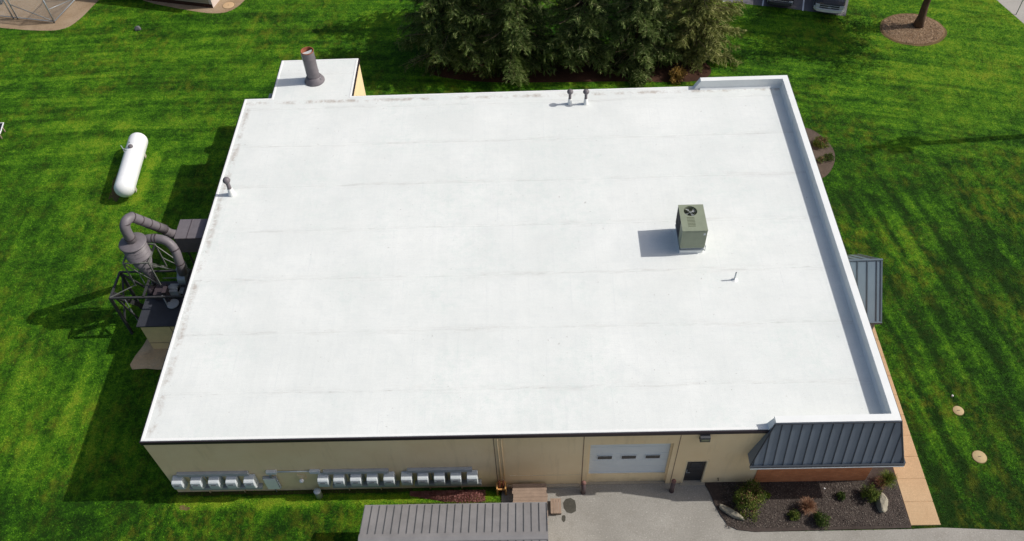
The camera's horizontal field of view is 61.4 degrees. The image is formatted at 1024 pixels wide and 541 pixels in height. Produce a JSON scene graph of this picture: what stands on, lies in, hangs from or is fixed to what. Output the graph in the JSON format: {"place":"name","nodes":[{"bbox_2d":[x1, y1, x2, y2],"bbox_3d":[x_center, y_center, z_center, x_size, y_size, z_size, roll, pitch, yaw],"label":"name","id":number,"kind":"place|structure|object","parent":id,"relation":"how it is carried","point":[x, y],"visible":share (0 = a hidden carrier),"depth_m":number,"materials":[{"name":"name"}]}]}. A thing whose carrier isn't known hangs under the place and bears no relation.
{"place":"outdoors","nodes":[
{"label":"outdoors","id":0,"kind":"place"},
{"bbox_2d":[0,0,1023,540],"bbox_3d":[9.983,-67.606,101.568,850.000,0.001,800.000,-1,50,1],"label":"ground","id":1,"kind":"structure","parent":0,"point":[936,346],"depth_m":48.66,"materials":[{"name":"green plant"}]},
{"bbox_2d":[0,122,4,138],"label":"solar panel","id":2,"kind":"object","parent":1,"relation":"on","point":[1,125],"visible":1,"depth_m":53.83,"materials":[{"name":"white paint"}]},
{"bbox_2d":[0,0,97,30],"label":"gravel yard","id":3,"kind":"structure","parent":1,"relation":"on","point":[73,12],"depth_m":62.63,"materials":[{"name":"beige gravel"}]},
{"bbox_2d":[0,0,74,22],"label":"chain link fence","id":4,"kind":"object","parent":3,"relation":"on","point":[49,12],"visible":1,"depth_m":61.70,"materials":[{"name":"grey metal"}]},
{"bbox_2d":[109,173,119,201],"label":"bare patch","id":5,"kind":"object","parent":1,"relation":"on","point":[114,196],"visible":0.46,"depth_m":50.37,"materials":[{"name":"brown soil"}]},
{"bbox_2d":[114,132,147,196],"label":"propane tank","id":6,"kind":"object","parent":1,"relation":"on","point":[133,158],"visible":1,"depth_m":50.19,"materials":[{"name":"white metal"}]},
{"bbox_2d":[134,26,140,30],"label":"boulder","id":7,"kind":"object","parent":1,"relation":"on","point":[137,28],"visible":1,"depth_m":60.82,"materials":[{"name":"grey stone"}]},
{"bbox_2d":[130,339,167,369],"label":"equipment pad","id":8,"kind":"object","parent":1,"relation":"on","point":[147,356],"visible":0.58,"depth_m":42.78,"materials":[{"name":"concrete"}]},
{"bbox_2d":[109,211,191,348],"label":"dust collector","id":9,"kind":"object","parent":8,"relation":"on","point":[160,308],"visible":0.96,"depth_m":41.81,"materials":[{"name":"dark steel"},{"name":"galvanised steel"},{"name":"grey steel"}]},
{"bbox_2d":[179,505,189,510],"bbox_3d":[-14.268,10.343,37.656,0.509,0.001,0.277,-1,50,1],"label":"bare patch","id":10,"kind":"object","parent":1,"relation":"on","point":[184,508],"visible":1,"depth_m":37.63,"materials":[{"name":"beige soil"}]},
{"bbox_2d":[174,219,206,263],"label":"duct plenum","id":11,"kind":"object","parent":1,"relation":"on","point":[188,235],"visible":0.54,"depth_m":42.87,"materials":[{"name":"metal"}]},
{"bbox_2d":[144,0,243,12],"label":"gravel strip","id":12,"kind":"object","parent":1,"relation":"on","point":[218,8],"visible":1,"depth_m":62.60,"materials":[{"name":"beige gravel"}]},
{"bbox_2d":[149,0,218,7],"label":"timber sided building","id":13,"kind":"structure","parent":12,"relation":"on","point":[207,3],"depth_m":62.54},
{"bbox_2d":[222,2,234,8],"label":"manhole cover","id":14,"kind":"object","parent":12,"relation":"on","point":[227,5],"visible":1,"depth_m":62.55,"materials":[{"name":"beige concrete"}]},
{"bbox_2d":[178,488,412,495],"bbox_3d":[-9.547,9.751,37.940,10.400,0.001,0.220,-1,50,1],"label":"foundation strip","id":15,"kind":"object","parent":1,"relation":"on","point":[269,492],"visible":1,"depth_m":37.95,"materials":[{"name":"concrete"}]},
{"bbox_2d":[314,488,322,499],"bbox_3d":[-8.427,9.713,37.571,0.320,0.650,0.320,-1,50,1],"label":"standpipe","id":16,"kind":"object","parent":1,"relation":"on","point":[318,493],"visible":1,"depth_m":37.38,"materials":[{"name":"grey metal"}]},
{"bbox_2d":[410,489,485,502],"bbox_3d":[-2.804,9.785,37.432,3.352,0.316,0.719,-1,50,1],"label":"groundcover","id":17,"kind":"object","parent":1,"relation":"on","point":[444,494],"visible":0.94,"depth_m":37.44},
{"bbox_2d":[402,501,496,503],"bbox_3d":[-2.702,10.155,37.228,4.141,0.149,0.413,-1,50,1],"label":"groundcover","id":18,"kind":"object","parent":1,"relation":"on","point":[449,502],"visible":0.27,"depth_m":37.31,"materials":[{"name":"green plant"}]},
{"bbox_2d":[358,502,547,540],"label":"shed","id":19,"kind":"structure","parent":1,"relation":"on","point":[521,521],"depth_m":34.13,"materials":[{"name":"grey metal"}]},
{"bbox_2d":[139,58,905,491],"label":"industrial building","id":20,"kind":"structure","parent":1,"relation":"on","point":[509,288],"depth_m":38.57,"materials":[{"name":"beige paint"}]},
{"bbox_2d":[171,471,263,492],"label":"meter bank","id":21,"kind":"structure","parent":20,"relation":"attached to","point":[216,480],"depth_m":36.73,"materials":[{"name":"grey metal"}]},
{"bbox_2d":[223,177,235,196],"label":"roof vent","id":22,"kind":"object","parent":20,"relation":"on","point":[231,192],"visible":1,"depth_m":43.00,"materials":[{"name":"white metal"}]},
{"bbox_2d":[262,476,281,491],"bbox_3d":[-10.341,9.295,37.438,0.620,1.420,0.152,-1,50,1],"label":"electrical panel","id":23,"kind":"object","parent":20,"relation":"attached to","point":[272,483],"visible":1,"depth_m":37.16,"materials":[{"name":"grey metal"}]},
{"bbox_2d":[263,479,279,488],"bbox_3d":[-10.373,9.218,37.237,0.510,0.930,0.014,-1,50,1],"label":"door","id":24,"kind":"structure","parent":23,"relation":"in","point":[270,483],"depth_m":37.18,"materials":[{"name":"white metal"}]},
{"bbox_2d":[265,469,320,477],"bbox_3d":[-9.255,8.633,36.653,2.300,0.560,0.147,-1,50,1],"label":"cable duct","id":25,"kind":"object","parent":20,"relation":"attached to","point":[270,473],"visible":1,"depth_m":36.48,"materials":[{"name":"grey metal"}]},
{"bbox_2d":[297,474,305,482],"bbox_3d":[-9.013,8.927,36.912,0.320,0.390,0.267,-1,50,1],"label":"wall light","id":26,"kind":"object","parent":20,"relation":"attached to","point":[301,477],"visible":1,"depth_m":36.90,"materials":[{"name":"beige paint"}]},
{"bbox_2d":[300,47,324,86],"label":"exhaust stack","id":27,"kind":"object","parent":20,"relation":"on","point":[314,77],"visible":1,"depth_m":48.27,"materials":[{"name":"metal"}]},
{"bbox_2d":[317,468,399,490],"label":"meter bank","id":28,"kind":"structure","parent":20,"relation":"attached to","point":[372,479],"depth_m":36.57,"materials":[{"name":"grey metal"}]},
{"bbox_2d":[401,467,481,488],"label":"meter bank","id":29,"kind":"structure","parent":20,"relation":"attached to","point":[423,478],"depth_m":36.47,"materials":[{"name":"grey metal"}]},
{"bbox_2d":[567,89,572,104],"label":"roof vent","id":30,"kind":"object","parent":20,"relation":"on","point":[569,91],"visible":1,"depth_m":46.63,"materials":[{"name":"grey metal"}]},
{"bbox_2d":[583,89,588,105],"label":"roof vent","id":31,"kind":"object","parent":20,"relation":"on","point":[585,92],"visible":1,"depth_m":46.63,"materials":[{"name":"grey metal"}]},
{"bbox_2d":[588,443,670,473],"bbox_3d":[4.885,7.781,36.126,3.410,2.857,0.092,-1,50,1],"label":"garage door","id":32,"kind":"structure","parent":20,"relation":"in","point":[617,458],"depth_m":36.20,"materials":[{"name":"white metal"}]},
{"bbox_2d":[675,204,707,252],"bbox_3d":[8.290,-1.901,39.838,1.218,1.598,1.642,-1,50,1],"label":"rooftop air conditioner","id":33,"kind":"object","parent":20,"relation":"on","point":[691,228],"visible":1,"depth_m":39.31,"materials":[{"name":"green metal"}]},
{"bbox_2d":[683,461,705,479],"bbox_3d":[7.782,8.511,36.881,0.806,2.006,0.060,-1,50,1],"label":"entry door","id":34,"kind":"structure","parent":20,"relation":"in","point":[695,473],"depth_m":37.04,"materials":[{"name":"brown metal"}]},
{"bbox_2d":[690,462,702,467],"bbox_3d":[7.791,8.229,36.495,0.460,0.500,0.018,-1,50,1],"label":"door window","id":35,"kind":"structure","parent":20,"relation":"in","point":[693,464],"depth_m":36.43,"materials":[{"name":"black glass"}]},
{"bbox_2d":[699,434,710,441],"bbox_3d":[7.682,6.691,34.349,0.400,0.330,0.202,-1,50,1],"label":"wall light","id":36,"kind":"object","parent":20,"relation":"attached to","point":[705,438],"visible":1,"depth_m":34.26,"materials":[{"name":"grey metal"}]},
{"bbox_2d":[731,272,737,282],"bbox_3d":[10.006,0.254,38.668,0.320,0.520,0.312,-1,50,1],"label":"plumbing vent","id":37,"kind":"object","parent":20,"relation":"on","point":[734,279],"visible":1,"depth_m":38.79,"materials":[{"name":"white plastic"}]},
{"bbox_2d":[428,54,710,82],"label":"conifer bed","id":38,"kind":"object","parent":1,"relation":"on","point":[588,74],"visible":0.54,"depth_m":56.08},
{"bbox_2d":[394,0,508,76],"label":"conifer","id":39,"kind":"object","parent":38,"relation":"on","point":[443,39],"visible":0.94,"depth_m":54.46,"materials":[{"name":"green plant"}]},
{"bbox_2d":[469,0,565,86],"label":"conifer","id":40,"kind":"object","parent":38,"relation":"on","point":[515,41],"visible":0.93,"depth_m":54.25,"materials":[{"name":"green plant"}]},
{"bbox_2d":[536,0,622,77],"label":"conifer","id":41,"kind":"object","parent":38,"relation":"on","point":[579,36],"visible":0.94,"depth_m":53.96,"materials":[{"name":"green plant"}]},
{"bbox_2d":[668,63,687,83],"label":"shrub","id":42,"kind":"object","parent":38,"relation":"on","point":[678,72],"visible":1,"depth_m":54.97,"materials":[{"name":"orange plant"}]},
{"bbox_2d":[656,0,746,73],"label":"conifer","id":43,"kind":"object","parent":38,"relation":"on","point":[696,23],"visible":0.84,"depth_m":54.47,"materials":[{"name":"green plant"}]},
{"bbox_2d":[626,63,648,87],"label":"shrub","id":44,"kind":"object","parent":1,"relation":"on","point":[641,78],"visible":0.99,"depth_m":54.76,"materials":[{"name":"green plant"}]},
{"bbox_2d":[596,0,682,80],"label":"conifer","id":45,"kind":"object","parent":1,"relation":"on","point":[640,20],"visible":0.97,"depth_m":53.96,"materials":[{"name":"green plant"}]},
{"bbox_2d":[613,0,683,18],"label":"conifer","id":46,"kind":"object","parent":1,"relation":"on","point":[671,15],"visible":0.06,"depth_m":58.45,"materials":[{"name":"green plant"}]},
{"bbox_2d":[722,0,848,15],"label":"parking lot","id":47,"kind":"structure","parent":1,"relation":"on","point":[798,5],"depth_m":60.22,"materials":[{"name":"grey asphalt"}]},
{"bbox_2d":[766,0,793,5],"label":"parked car","id":48,"kind":"object","parent":47,"relation":"on","point":[783,2],"visible":1,"depth_m":59.37,"materials":[{"name":"black paint"}]},
{"bbox_2d":[813,0,845,13],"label":"pickup truck","id":49,"kind":"object","parent":47,"relation":"on","point":[832,6],"visible":1,"depth_m":58.56,"materials":[{"name":"grey paint"}]},
{"bbox_2d":[705,467,911,531],"bbox_3d":[12.479,7.509,38.822,8.290,0.070,8.760,-1,50,1],"label":"mulch bed","id":50,"kind":"object","parent":1,"relation":"on","point":[714,489],"visible":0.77,"depth_m":36.66,"materials":[{"name":"brown wood"}]},
{"bbox_2d":[719,504,743,520],"bbox_3d":[9.305,10.299,36.569,1.181,0.437,0.294,28,57,23],"label":"boulder","id":51,"kind":"object","parent":50,"relation":"on","point":[729,511],"visible":1,"depth_m":36.45,"materials":[{"name":"grey stone"}]},
{"bbox_2d":[731,478,767,522],"bbox_3d":[10.027,9.590,36.426,1.440,1.224,1.957,21,54,19],"label":"shrub","id":52,"kind":"object","parent":50,"relation":"on","point":[750,488],"visible":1,"depth_m":36.46,"materials":[{"name":"green plant"}]},
{"bbox_2d":[787,508,799,520],"bbox_3d":[11.858,10.270,36.285,0.619,0.445,0.517,1,50,4],"label":"shrub","id":53,"kind":"object","parent":50,"relation":"on","point":[795,514],"visible":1,"depth_m":36.25,"materials":[{"name":"green plant"}]},
{"bbox_2d":[797,495,817,515],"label":"ornamental grass","id":54,"kind":"object","parent":50,"relation":"on","point":[808,504],"depth_m":36.27,"materials":[{"name":"brown plant"}]},
{"bbox_2d":[813,511,830,529],"bbox_3d":[12.959,10.324,36.055,0.779,0.654,0.862,16,53,15],"label":"shrub","id":55,"kind":"object","parent":50,"relation":"on","point":[817,518],"visible":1,"depth_m":35.98,"materials":[{"name":"green plant"}]},
{"bbox_2d":[836,491,845,500],"bbox_3d":[14.028,9.599,36.780,0.441,0.394,0.480,9,51,10],"label":"shrub","id":56,"kind":"object","parent":50,"relation":"on","point":[843,495],"visible":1,"depth_m":36.75,"materials":[{"name":"green plant"}]},
{"bbox_2d":[859,482,882,502],"bbox_3d":[15.264,9.394,36.611,0.939,0.833,0.935,-10,51,-6],"label":"shrub","id":57,"kind":"object","parent":50,"relation":"on","point":[872,494],"visible":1,"depth_m":36.54,"materials":[{"name":"green plant"}]},
{"bbox_2d":[874,476,885,488],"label":"ornamental grass","id":58,"kind":"object","parent":50,"relation":"on","point":[879,483],"depth_m":36.99,"materials":[{"name":"brown plant"}]},
{"bbox_2d":[876,493,887,512],"bbox_3d":[15.659,9.861,36.603,0.475,0.621,0.923,8,51,9],"label":"boulder","id":59,"kind":"object","parent":50,"relation":"on","point":[881,503],"visible":0.94,"depth_m":36.37,"materials":[{"name":"beige stone"}]},
{"bbox_2d":[877,468,897,488],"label":"ornamental grass","id":60,"kind":"object","parent":50,"relation":"on","point":[890,478],"depth_m":36.95,"materials":[{"name":"green plant"}]},
{"bbox_2d":[805,128,834,177],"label":"side bed","id":61,"kind":"object","parent":1,"relation":"on","point":[825,167],"visible":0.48,"depth_m":50.55,"materials":[{"name":"brown soil"}]},
{"bbox_2d":[813,136,829,148],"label":"shrub","id":62,"kind":"object","parent":61,"relation":"on","point":[819,141],"visible":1,"depth_m":50.72,"materials":[{"name":"green plant"}]},
{"bbox_2d":[817,155,826,162],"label":"plant","id":63,"kind":"object","parent":61,"relation":"on","point":[821,158],"visible":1,"depth_m":50.00,"materials":[{"name":"green plant"}]},
{"bbox_2d":[824,153,834,160],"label":"plant","id":64,"kind":"object","parent":61,"relation":"on","point":[829,156],"visible":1,"depth_m":50.08,"materials":[{"name":"green plant"}]},
{"bbox_2d":[872,327,940,525],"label":"walkway","id":65,"kind":"structure","parent":1,"relation":"on","point":[916,496],"depth_m":37.18,"materials":[{"name":"beige concrete"}]},
{"bbox_2d":[880,13,946,45],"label":"tree ring edge","id":66,"kind":"object","parent":1,"relation":"on","point":[936,42],"visible":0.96,"depth_m":57.32,"materials":[{"name":"brown soil"}]},
{"bbox_2d":[882,14,944,43],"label":"tree ring","id":67,"kind":"object","parent":66,"relation":"on","point":[906,21],"visible":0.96,"depth_m":57.80,"materials":[{"name":"brown soil"}]},
{"bbox_2d":[883,14,942,43],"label":"bark chips","id":68,"kind":"object","parent":67,"relation":"on","point":[927,21],"visible":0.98,"depth_m":57.85,"materials":[{"name":"brown wood"}]},
{"bbox_2d":[912,0,930,28],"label":"tree","id":69,"kind":"object","parent":67,"relation":"on","point":[919,22],"visible":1,"depth_m":57.37,"materials":[{"name":"brown plant"}]},
{"bbox_2d":[952,406,963,415],"bbox_3d":[20.376,6.395,39.407,0.528,0.080,0.528,-1,50,1],"label":"manhole cover","id":70,"kind":"object","parent":1,"relation":"on","point":[958,410],"visible":1,"depth_m":39.39,"materials":[{"name":"beige concrete"}]},
{"bbox_2d":[972,450,986,463],"bbox_3d":[20.532,8.181,37.911,0.660,0.080,0.660,-1,50,1],"label":"manhole cover","id":71,"kind":"object","parent":1,"relation":"on","point":[978,456],"visible":1,"depth_m":37.90,"materials":[{"name":"beige concrete"}]},
{"bbox_2d":[502,483,1023,540],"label":"driveway","id":72,"kind":"structure","parent":0,"point":[633,512],"depth_m":36.47,"materials":[{"name":"grey concrete"}]},
{"bbox_2d":[496,480,506,494],"bbox_3d":[-0.455,9.389,37.338,0.420,0.781,0.359,-1,50,1],"label":"pipe stand","id":73,"kind":"object","parent":72,"relation":"on","point":[499,483],"visible":1,"depth_m":37.19,"materials":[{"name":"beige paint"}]},
{"bbox_2d":[512,483,547,516],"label":"wooden deck","id":74,"kind":"structure","parent":72,"relation":"on","point":[529,493],"depth_m":37.01,"materials":[{"name":"brown wood"}]},
{"bbox_2d":[506,483,579,488],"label":"kerb","id":75,"kind":"structure","parent":72,"relation":"on","point":[577,485],"depth_m":37.58,"materials":[{"name":"concrete"}]},
{"bbox_2d":[550,498,560,514],"bbox_3d":[1.880,10.129,36.971,0.450,0.240,0.680,-1,50,1],"label":"wooden step","id":76,"kind":"object","parent":72,"relation":"on","point":[555,508],"visible":1,"depth_m":36.86,"materials":[{"name":"brown wood"}]},
{"bbox_2d":[563,498,575,513],"bbox_3d":[2.474,10.109,37.100,0.555,0.001,0.714,-1,50,1],"label":"wet patch","id":77,"kind":"object","parent":72,"relation":"on","point":[569,504],"visible":1,"depth_m":37.10,"materials":[{"name":"concrete"}]},
{"bbox_2d":[581,480,585,494],"bbox_3d":[3.068,9.311,37.072,0.220,1.050,0.217,-1,50,1],"label":"bollard","id":78,"kind":"object","parent":72,"relation":"on","point":[583,486],"visible":1,"depth_m":36.92,"materials":[{"name":"red metal"}]},
{"bbox_2d":[669,479,675,492],"bbox_3d":[6.886,9.220,36.979,0.220,1.050,0.217,-1,50,1],"label":"bollard","id":79,"kind":"object","parent":72,"relation":"on","point":[672,485],"visible":1,"depth_m":36.84,"materials":[{"name":"red metal"}]},
{"bbox_2d":[997,0,1023,22],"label":"road","id":80,"kind":"structure","parent":0,"point":[1012,6],"depth_m":59.19,"materials":[{"name":"grey concrete"}]}
]}

